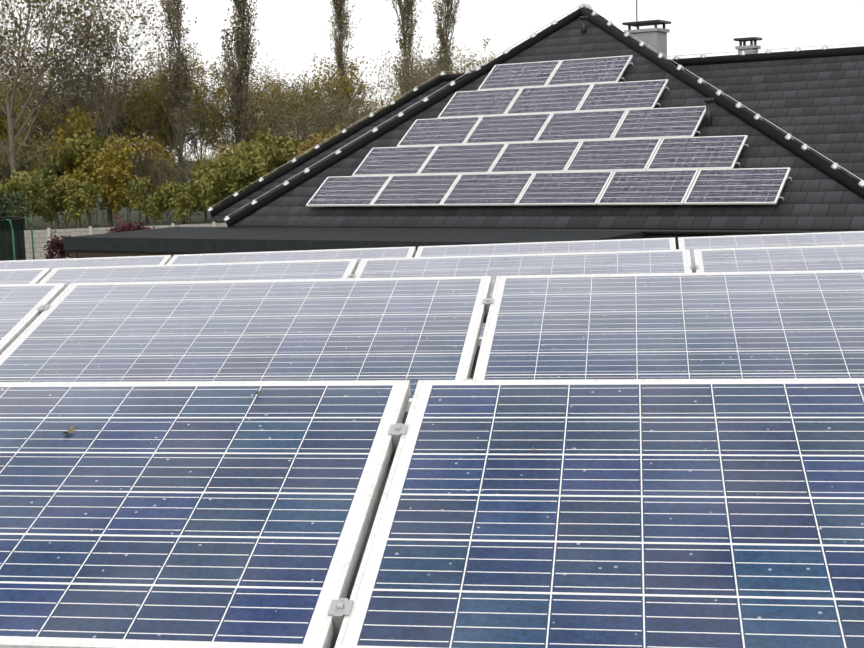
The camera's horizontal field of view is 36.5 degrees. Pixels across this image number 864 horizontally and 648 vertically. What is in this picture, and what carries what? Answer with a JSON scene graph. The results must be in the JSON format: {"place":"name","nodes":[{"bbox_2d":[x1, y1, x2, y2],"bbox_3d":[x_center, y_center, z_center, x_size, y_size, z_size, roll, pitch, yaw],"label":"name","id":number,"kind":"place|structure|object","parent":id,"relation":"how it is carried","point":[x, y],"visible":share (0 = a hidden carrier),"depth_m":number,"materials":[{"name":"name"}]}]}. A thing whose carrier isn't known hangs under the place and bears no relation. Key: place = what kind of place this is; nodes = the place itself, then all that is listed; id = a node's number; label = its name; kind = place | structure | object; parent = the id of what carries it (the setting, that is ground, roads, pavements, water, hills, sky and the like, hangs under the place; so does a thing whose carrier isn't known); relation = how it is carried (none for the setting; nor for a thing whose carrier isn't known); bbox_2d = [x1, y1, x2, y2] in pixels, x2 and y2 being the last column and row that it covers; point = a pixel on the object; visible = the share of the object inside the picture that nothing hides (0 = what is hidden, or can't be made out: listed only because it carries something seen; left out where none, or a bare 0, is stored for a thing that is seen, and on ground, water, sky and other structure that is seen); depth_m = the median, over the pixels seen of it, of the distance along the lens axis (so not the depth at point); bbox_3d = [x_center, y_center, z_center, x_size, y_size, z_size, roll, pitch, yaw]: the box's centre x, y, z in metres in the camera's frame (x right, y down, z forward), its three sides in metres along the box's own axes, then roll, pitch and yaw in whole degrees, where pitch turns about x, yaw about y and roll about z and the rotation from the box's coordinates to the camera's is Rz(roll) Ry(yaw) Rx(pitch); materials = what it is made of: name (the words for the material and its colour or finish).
{"place":"outdoors","nodes":[
{"label":"outdoors","id":0,"kind":"place"},
{"bbox_2d":[24,161,290,229],"bbox_3d":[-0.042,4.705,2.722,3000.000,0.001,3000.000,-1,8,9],"label":"lawn","id":1,"kind":"structure","parent":0,"point":[38,224],"depth_m":109.55,"materials":[{"name":"green plant"}]},
{"bbox_2d":[0,190,32,216],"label":"leafy tree","id":2,"kind":"object","parent":1,"relation":"on","point":[4,212],"visible":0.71,"depth_m":69.64,"materials":[{"name":"green plant"}]},
{"bbox_2d":[0,216,34,259],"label":"metal fence frame","id":3,"kind":"object","parent":1,"relation":"on","point":[9,220],"visible":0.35,"depth_m":52.22,"materials":[{"name":"green metal"}]},
{"bbox_2d":[0,217,25,260],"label":"trampoline net","id":4,"kind":"object","parent":3,"relation":"attached to","point":[6,247],"visible":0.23,"depth_m":51.14,"materials":[{"name":"black fabric"}]},
{"bbox_2d":[0,23,37,90],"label":"bare tree","id":5,"kind":"object","parent":1,"relation":"on","point":[3,43],"visible":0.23,"depth_m":116.36,"materials":[{"name":"brown plant"}]},
{"bbox_2d":[0,171,46,216],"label":"leafy tree","id":6,"kind":"object","parent":1,"relation":"on","point":[11,185],"visible":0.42,"depth_m":73.31,"materials":[{"name":"green plant"}]},
{"bbox_2d":[0,135,54,198],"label":"autumn tree","id":7,"kind":"object","parent":1,"relation":"on","point":[26,150],"visible":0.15,"depth_m":87.70,"materials":[{"name":"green plant"}]},
{"bbox_2d":[0,125,61,229],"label":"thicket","id":8,"kind":"object","parent":1,"relation":"on","point":[18,167],"visible":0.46,"depth_m":83.85,"materials":[{"name":"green plant"}]},
{"bbox_2d":[0,52,69,153],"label":"bare tree","id":9,"kind":"object","parent":1,"relation":"on","point":[20,122],"visible":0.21,"depth_m":95.84,"materials":[{"name":"brown plant"}]},
{"bbox_2d":[0,78,69,228],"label":"bare tree","id":10,"kind":"object","parent":1,"relation":"on","point":[42,119],"visible":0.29,"depth_m":99.77,"materials":[{"name":"brown plant"}]},
{"bbox_2d":[4,33,90,215],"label":"bare tree","id":11,"kind":"object","parent":1,"relation":"on","point":[32,70],"visible":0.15,"depth_m":120.89,"materials":[{"name":"brown plant"}]},
{"bbox_2d":[0,133,111,228],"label":"autumn tree","id":12,"kind":"object","parent":1,"relation":"on","point":[68,150],"visible":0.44,"depth_m":84.26,"materials":[{"name":"green plant"}]},
{"bbox_2d":[17,170,102,228],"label":"bush","id":13,"kind":"object","parent":1,"relation":"on","point":[68,195],"visible":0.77,"depth_m":75.88,"materials":[{"name":"green plant"}]},
{"bbox_2d":[43,230,84,258],"bbox_3d":[-15.739,-2.990,56.216,2.328,2.118,1.681,2,8,24],"label":"red shrub","id":14,"kind":"object","parent":1,"relation":"on","point":[55,245],"visible":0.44,"depth_m":55.77,"materials":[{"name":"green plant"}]},
{"bbox_2d":[31,115,107,227],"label":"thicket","id":15,"kind":"object","parent":1,"relation":"on","point":[80,226],"visible":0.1,"depth_m":87.51,"materials":[{"name":"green plant"}]},
{"bbox_2d":[1,59,161,224],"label":"bare tree","id":16,"kind":"object","parent":1,"relation":"on","point":[49,129],"visible":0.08,"depth_m":101.32,"materials":[{"name":"brown plant"}]},
{"bbox_2d":[0,0,171,192],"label":"bare tree","id":17,"kind":"object","parent":1,"relation":"on","point":[9,108],"visible":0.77,"depth_m":83.53,"materials":[{"name":"brown plant"}]},
{"bbox_2d":[33,59,139,211],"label":"bare tree","id":18,"kind":"object","parent":1,"relation":"on","point":[74,101],"visible":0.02,"depth_m":124.09,"materials":[{"name":"brown plant"}]},
{"bbox_2d":[48,105,133,226],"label":"autumn tree","id":19,"kind":"object","parent":1,"relation":"on","point":[80,121],"visible":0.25,"depth_m":85.46,"materials":[{"name":"green plant"}]},
{"bbox_2d":[0,0,196,226],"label":"bare tree","id":20,"kind":"object","parent":1,"relation":"on","point":[92,89],"visible":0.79,"depth_m":86.56,"materials":[{"name":"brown plant"}]},
{"bbox_2d":[60,143,142,225],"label":"leafy tree","id":21,"kind":"object","parent":1,"relation":"on","point":[116,189],"visible":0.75,"depth_m":79.14,"materials":[{"name":"green plant"}]},
{"bbox_2d":[35,64,203,147],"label":"bare tree","id":22,"kind":"object","parent":1,"relation":"on","point":[135,101],"visible":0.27,"depth_m":98.63,"materials":[{"name":"brown plant"}]},
{"bbox_2d":[24,222,226,259],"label":"concrete fence","id":23,"kind":"object","parent":1,"relation":"on","point":[40,238],"visible":0.1,"depth_m":66.24,"materials":[{"name":"grey concrete"}]},
{"bbox_2d":[109,215,149,232],"bbox_3d":[-13.626,-3.638,58.969,2.794,2.542,2.017,-2,8,0],"label":"red shrub","id":24,"kind":"object","parent":1,"relation":"on","point":[130,226],"visible":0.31,"depth_m":58.34,"materials":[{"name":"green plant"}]},
{"bbox_2d":[105,130,177,225],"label":"autumn tree","id":25,"kind":"object","parent":1,"relation":"on","point":[162,153],"visible":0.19,"depth_m":89.41,"materials":[{"name":"yellow plant"}]},
{"bbox_2d":[126,156,164,222],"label":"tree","id":26,"kind":"object","parent":1,"relation":"on","point":[129,209],"visible":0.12,"depth_m":87.75,"materials":[{"name":"green plant"}]},
{"bbox_2d":[73,38,218,223],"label":"bare tree","id":27,"kind":"object","parent":1,"relation":"on","point":[139,118],"visible":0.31,"depth_m":98.00,"materials":[{"name":"brown plant"}]},
{"bbox_2d":[117,139,190,224],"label":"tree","id":28,"kind":"object","parent":1,"relation":"on","point":[162,172],"visible":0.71,"depth_m":87.16,"materials":[{"name":"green plant"}]},
{"bbox_2d":[124,176,201,224],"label":"bush","id":29,"kind":"object","parent":1,"relation":"on","point":[170,197],"visible":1,"depth_m":77.46,"materials":[{"name":"green plant"}]},
{"bbox_2d":[94,48,244,224],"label":"bare tree","id":30,"kind":"object","parent":1,"relation":"on","point":[170,137],"visible":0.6,"depth_m":96.41,"materials":[{"name":"brown plant"}]},
{"bbox_2d":[130,49,221,203],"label":"bare tree","id":31,"kind":"object","parent":1,"relation":"on","point":[190,111],"visible":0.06,"depth_m":123.17,"materials":[{"name":"brown plant"}]},
{"bbox_2d":[152,0,200,224],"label":"poplar","id":32,"kind":"object","parent":1,"relation":"on","point":[183,89],"visible":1,"depth_m":91.61,"materials":[{"name":"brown plant"}]},
{"bbox_2d":[127,42,232,211],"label":"bare tree","id":33,"kind":"object","parent":1,"relation":"on","point":[219,89],"visible":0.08,"depth_m":121.89,"materials":[{"name":"brown plant"}]},
{"bbox_2d":[170,156,197,221],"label":"tree","id":34,"kind":"object","parent":1,"relation":"on","point":[188,177],"visible":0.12,"depth_m":101.08,"materials":[{"name":"green plant"}]},
{"bbox_2d":[152,139,228,223],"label":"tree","id":35,"kind":"object","parent":1,"relation":"on","point":[191,159],"visible":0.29,"depth_m":92.06,"materials":[{"name":"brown plant"}]},
{"bbox_2d":[182,159,231,222],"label":"leafy tree","id":36,"kind":"object","parent":1,"relation":"on","point":[198,206],"visible":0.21,"depth_m":79.34,"materials":[{"name":"green plant"}]},
{"bbox_2d":[153,74,263,220],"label":"bare tree","id":37,"kind":"object","parent":1,"relation":"on","point":[200,141],"visible":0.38,"depth_m":99.40,"materials":[{"name":"brown plant"}]},
{"bbox_2d":[187,136,248,183],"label":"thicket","id":38,"kind":"object","parent":1,"relation":"on","point":[208,162],"visible":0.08,"depth_m":86.42,"materials":[{"name":"green plant"}]},
{"bbox_2d":[138,52,306,153],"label":"bare tree","id":39,"kind":"object","parent":1,"relation":"on","point":[228,87],"visible":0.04,"depth_m":126.19,"materials":[{"name":"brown plant"}]},
{"bbox_2d":[194,144,273,211],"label":"leafy tree","id":40,"kind":"object","parent":1,"relation":"on","point":[243,170],"visible":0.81,"depth_m":77.57,"materials":[{"name":"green plant"}]},
{"bbox_2d":[211,0,262,147],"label":"poplar","id":41,"kind":"object","parent":1,"relation":"on","point":[241,39],"visible":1,"depth_m":97.14,"materials":[{"name":"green plant"}]},
{"bbox_2d":[214,128,300,197],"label":"autumn tree","id":42,"kind":"object","parent":1,"relation":"on","point":[284,146],"visible":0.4,"depth_m":90.60,"materials":[{"name":"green plant"}]},
{"bbox_2d":[201,86,356,158],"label":"bare tree","id":43,"kind":"object","parent":1,"relation":"on","point":[286,125],"visible":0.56,"depth_m":96.42,"materials":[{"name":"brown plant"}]},
{"bbox_2d":[213,68,348,138],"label":"bare tree","id":44,"kind":"object","parent":1,"relation":"on","point":[308,93],"visible":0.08,"depth_m":118.38,"materials":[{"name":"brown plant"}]},
{"bbox_2d":[221,52,346,145],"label":"bare tree","id":45,"kind":"object","parent":1,"relation":"on","point":[296,88],"visible":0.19,"depth_m":120.47,"materials":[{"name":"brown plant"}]},
{"bbox_2d":[294,123,353,157],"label":"autumn tree","id":46,"kind":"object","parent":1,"relation":"on","point":[311,142],"visible":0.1,"depth_m":87.57,"materials":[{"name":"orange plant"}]},
{"bbox_2d":[288,45,377,144],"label":"bare tree","id":47,"kind":"object","parent":1,"relation":"on","point":[345,89],"visible":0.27,"depth_m":123.01,"materials":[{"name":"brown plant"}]},
{"bbox_2d":[296,76,381,135],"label":"bare tree","id":48,"kind":"object","parent":1,"relation":"on","point":[348,114],"visible":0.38,"depth_m":100.62,"materials":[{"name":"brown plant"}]},
{"bbox_2d":[302,82,375,146],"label":"bare tree","id":49,"kind":"object","parent":1,"relation":"on","point":[320,118],"visible":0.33,"depth_m":100.08,"materials":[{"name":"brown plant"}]},
{"bbox_2d":[326,0,360,128],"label":"poplar","id":50,"kind":"object","parent":1,"relation":"on","point":[340,12],"visible":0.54,"depth_m":123.18,"materials":[{"name":"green plant"}]},
{"bbox_2d":[63,227,646,257],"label":"flat roof","id":51,"kind":"structure","parent":1,"relation":"on","point":[172,241],"depth_m":24.60,"materials":[{"name":"black"}]},
{"bbox_2d":[337,81,383,131],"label":"bare tree","id":52,"kind":"object","parent":1,"relation":"on","point":[361,100],"visible":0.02,"depth_m":124.20,"materials":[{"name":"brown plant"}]},
{"bbox_2d":[337,94,400,134],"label":"autumn tree","id":53,"kind":"object","parent":1,"relation":"on","point":[382,104],"depth_m":88.13,"materials":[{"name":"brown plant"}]},
{"bbox_2d":[386,0,424,97],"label":"poplar","id":54,"kind":"object","parent":1,"relation":"on","point":[405,8],"visible":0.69,"depth_m":107.55,"materials":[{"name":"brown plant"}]},
{"bbox_2d":[346,346,479,599],"bbox_3d":[0.211,2.367,4.530,16.500,4.140,11.150,-1,8,9],"label":"mounting rail","id":55,"kind":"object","parent":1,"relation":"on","point":[353,580],"depth_m":3.56,"materials":[{"name":"grey metal"}]},
{"bbox_2d":[32,249,698,647],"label":"panel clamps","id":56,"kind":"object","parent":55,"relation":"on","point":[340,609],"visible":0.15,"depth_m":2.82,"materials":[{"name":"silver metal"}]},
{"bbox_2d":[0,268,50,283],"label":"solar panel","id":57,"kind":"object","parent":56,"relation":"on","point":[22,276],"visible":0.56,"depth_m":6.92,"materials":[{"name":"blue glass"}]},
{"bbox_2d":[0,283,66,354],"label":"solar panel","id":58,"kind":"object","parent":56,"relation":"on","point":[20,304],"visible":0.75,"depth_m":4.96,"materials":[{"name":"blue glass"}]},
{"bbox_2d":[0,255,171,270],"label":"solar panel","id":59,"kind":"object","parent":56,"relation":"on","point":[52,264],"visible":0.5,"depth_m":8.86,"materials":[{"name":"blue glass"}]},
{"bbox_2d":[39,259,357,286],"bbox_3d":[-1.259,-0.094,6.417,1.650,0.035,0.990,-1,25,9],"label":"solar panel","id":60,"kind":"object","parent":56,"relation":"on","point":[312,269],"visible":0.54,"depth_m":6.74,"materials":[{"name":"blue glass"}]},
{"bbox_2d":[0,380,410,647],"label":"solar panel","id":61,"kind":"object","parent":56,"relation":"on","point":[188,514],"visible":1,"depth_m":2.62,"materials":[{"name":"blue glass"}]},
{"bbox_2d":[0,276,491,411],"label":"solar panel","id":62,"kind":"object","parent":56,"relation":"on","point":[413,330],"visible":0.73,"depth_m":4.57,"materials":[{"name":"blue glass"}]},
{"bbox_2d":[166,247,415,269],"bbox_3d":[-0.985,-0.265,8.278,1.650,0.035,0.990,-1,24,9],"label":"solar panel","id":63,"kind":"object","parent":56,"relation":"on","point":[359,254],"visible":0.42,"depth_m":8.63,"materials":[{"name":"blue glass"}]},
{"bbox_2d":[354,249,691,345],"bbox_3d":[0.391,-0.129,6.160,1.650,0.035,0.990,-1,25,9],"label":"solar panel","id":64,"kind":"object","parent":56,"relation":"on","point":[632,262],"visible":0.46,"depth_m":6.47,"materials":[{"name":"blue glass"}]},
{"bbox_2d":[415,237,675,256],"bbox_3d":[0.664,-0.306,8.020,1.650,0.035,0.990,-1,24,9],"label":"solar panel","id":65,"kind":"object","parent":56,"relation":"on","point":[647,244],"visible":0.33,"depth_m":8.36,"materials":[{"name":"blue glass"}]},
{"bbox_2d":[334,378,863,647],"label":"solar panel","id":66,"kind":"object","parent":56,"relation":"on","point":[668,513],"visible":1,"depth_m":2.47,"materials":[{"name":"blue glass"}]},
{"bbox_2d":[473,270,863,379],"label":"solar panel","id":67,"kind":"object","parent":56,"relation":"on","point":[754,325],"visible":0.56,"depth_m":4.35,"materials":[{"name":"blue glass"}]},
{"bbox_2d":[678,231,863,264],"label":"solar panel","id":68,"kind":"object","parent":56,"relation":"on","point":[786,240],"visible":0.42,"depth_m":8.14,"materials":[{"name":"blue glass"}]},
{"bbox_2d":[693,244,863,271],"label":"solar panel","id":69,"kind":"object","parent":56,"relation":"on","point":[814,258],"visible":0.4,"depth_m":6.27,"materials":[{"name":"blue glass"}]},
{"bbox_2d":[369,43,465,110],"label":"bare tree","id":70,"kind":"object","parent":1,"relation":"on","point":[417,81],"visible":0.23,"depth_m":96.85,"materials":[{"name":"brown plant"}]},
{"bbox_2d":[391,41,463,96],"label":"bare tree","id":71,"kind":"object","parent":1,"relation":"on","point":[432,71],"visible":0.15,"depth_m":95.71,"materials":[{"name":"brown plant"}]},
{"bbox_2d":[395,40,479,90],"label":"bare tree","id":72,"kind":"object","parent":1,"relation":"on","point":[466,66],"visible":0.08,"depth_m":130.54,"materials":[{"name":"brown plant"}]},
{"bbox_2d":[449,35,509,72],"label":"bare tree","id":73,"kind":"object","parent":1,"relation":"on","point":[491,56],"depth_m":101.86,"materials":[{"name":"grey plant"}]},
{"bbox_2d":[211,18,863,235],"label":"tiled house roof","id":74,"kind":"object","parent":1,"relation":"on","point":[817,104],"visible":0.38,"depth_m":27.01,"materials":[{"name":"black tile"}]},
{"bbox_2d":[219,227,846,234],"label":"house gutters","id":75,"kind":"object","parent":74,"relation":"attached to","point":[726,232],"visible":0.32,"depth_m":22.99,"materials":[{"name":"black metal"}]},
{"bbox_2d":[308,62,791,202],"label":"pv roof rails","id":76,"kind":"object","parent":74,"relation":"attached to","point":[790,178],"visible":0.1,"depth_m":24.72,"materials":[{"name":"silver metal"}]},
{"bbox_2d":[306,175,391,206],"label":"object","id":77,"kind":"structure","parent":76,"relation":"on","point":[350,191],"depth_m":27.34,"materials":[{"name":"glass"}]},
{"bbox_2d":[352,146,436,175],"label":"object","id":78,"kind":"structure","parent":76,"relation":"on","point":[387,161],"depth_m":27.64,"materials":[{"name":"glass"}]},
{"bbox_2d":[371,174,460,205],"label":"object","id":79,"kind":"structure","parent":76,"relation":"on","point":[415,190],"depth_m":26.45,"materials":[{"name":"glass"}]},
{"bbox_2d":[397,116,481,146],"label":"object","id":80,"kind":"structure","parent":76,"relation":"on","point":[440,131],"depth_m":27.94,"materials":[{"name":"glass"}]},
{"bbox_2d":[418,143,506,174],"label":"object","id":81,"kind":"structure","parent":76,"relation":"on","point":[466,159],"depth_m":26.75,"materials":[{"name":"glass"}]},
{"bbox_2d":[437,88,521,117],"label":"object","id":82,"kind":"structure","parent":76,"relation":"on","point":[497,102],"depth_m":28.28,"materials":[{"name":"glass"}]},
{"bbox_2d":[441,173,534,205],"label":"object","id":83,"kind":"structure","parent":76,"relation":"on","point":[498,189],"depth_m":25.57,"materials":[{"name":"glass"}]},
{"bbox_2d":[464,113,551,144],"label":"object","id":84,"kind":"structure","parent":76,"relation":"on","point":[522,128],"depth_m":27.05,"materials":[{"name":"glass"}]},
{"bbox_2d":[478,60,560,89],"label":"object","id":85,"kind":"structure","parent":76,"relation":"on","point":[521,75],"depth_m":28.61,"materials":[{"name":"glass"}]},
{"bbox_2d":[489,141,581,172],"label":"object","id":86,"kind":"structure","parent":76,"relation":"on","point":[533,157],"depth_m":25.86,"materials":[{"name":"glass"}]},
{"bbox_2d":[505,84,592,114],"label":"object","id":87,"kind":"structure","parent":76,"relation":"on","point":[551,99],"depth_m":27.39,"materials":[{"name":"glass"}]},
{"bbox_2d":[516,171,613,205],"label":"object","id":88,"kind":"structure","parent":76,"relation":"on","point":[565,188],"depth_m":24.69,"materials":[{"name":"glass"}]},
{"bbox_2d":[535,110,627,141],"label":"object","id":89,"kind":"structure","parent":76,"relation":"on","point":[584,126],"depth_m":26.16,"materials":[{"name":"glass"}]},
{"bbox_2d":[546,55,632,85],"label":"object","id":90,"kind":"structure","parent":76,"relation":"on","point":[590,70],"depth_m":27.73,"materials":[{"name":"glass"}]},
{"bbox_2d":[565,138,661,171],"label":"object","id":91,"kind":"structure","parent":76,"relation":"on","point":[616,155],"depth_m":24.98,"materials":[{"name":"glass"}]},
{"bbox_2d":[577,79,668,111],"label":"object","id":92,"kind":"structure","parent":76,"relation":"on","point":[624,95],"depth_m":26.51,"materials":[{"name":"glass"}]},
{"bbox_2d":[597,169,698,204],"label":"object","id":93,"kind":"structure","parent":76,"relation":"on","point":[657,187],"depth_m":23.79,"materials":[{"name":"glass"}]},
{"bbox_2d":[612,106,705,139],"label":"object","id":94,"kind":"structure","parent":76,"relation":"on","point":[674,122],"depth_m":25.28,"materials":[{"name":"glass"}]},
{"bbox_2d":[646,135,747,169],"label":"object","id":95,"kind":"structure","parent":76,"relation":"on","point":[699,153],"depth_m":24.09,"materials":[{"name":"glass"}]},
{"bbox_2d":[683,168,790,204],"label":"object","id":96,"kind":"structure","parent":76,"relation":"on","point":[737,186],"depth_m":22.91,"materials":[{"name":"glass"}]},
{"bbox_2d":[206,63,317,151],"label":"bare tree","id":97,"kind":"object","parent":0,"point":[275,98],"visible":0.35,"depth_m":104.25,"materials":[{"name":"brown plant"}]},
{"bbox_2d":[248,138,283,173],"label":"thicket","id":98,"kind":"object","parent":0,"point":[271,167],"visible":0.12,"depth_m":89.64,"materials":[{"name":"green plant"}]},
{"bbox_2d":[366,42,450,104],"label":"bare tree","id":99,"kind":"object","parent":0,"point":[389,80],"visible":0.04,"depth_m":124.85,"materials":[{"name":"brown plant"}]},
{"bbox_2d":[0,0,863,161],"label":"sky","id":100,"kind":"structure","parent":0,"point":[292,31],"materials":[{"name":"white"}]},
{"bbox_2d":[427,0,459,79],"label":"poplar","id":101,"kind":"object","parent":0,"point":[448,16],"visible":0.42,"depth_m":115.38,"materials":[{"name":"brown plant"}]},
{"bbox_2d":[208,3,863,222],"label":"house lightning conductor","id":102,"kind":"object","parent":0,"point":[834,165],"visible":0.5,"depth_m":29.14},
{"bbox_2d":[210,8,863,227],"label":"house ridge hip caps","id":103,"kind":"object","parent":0,"point":[822,165],"visible":0.54,"depth_m":29.17,"materials":[{"name":"black tile"}]},
{"bbox_2d":[580,0,761,126],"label":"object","id":104,"kind":"object","parent":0,"point":[655,37],"visible":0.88,"depth_m":30.62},
{"bbox_2d":[647,235,702,249],"bbox_3d":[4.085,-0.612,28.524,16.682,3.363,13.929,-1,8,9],"label":"mount","id":105,"kind":"object","parent":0,"point":[663,236],"depth_m":22.97,"materials":[{"name":"metal"}]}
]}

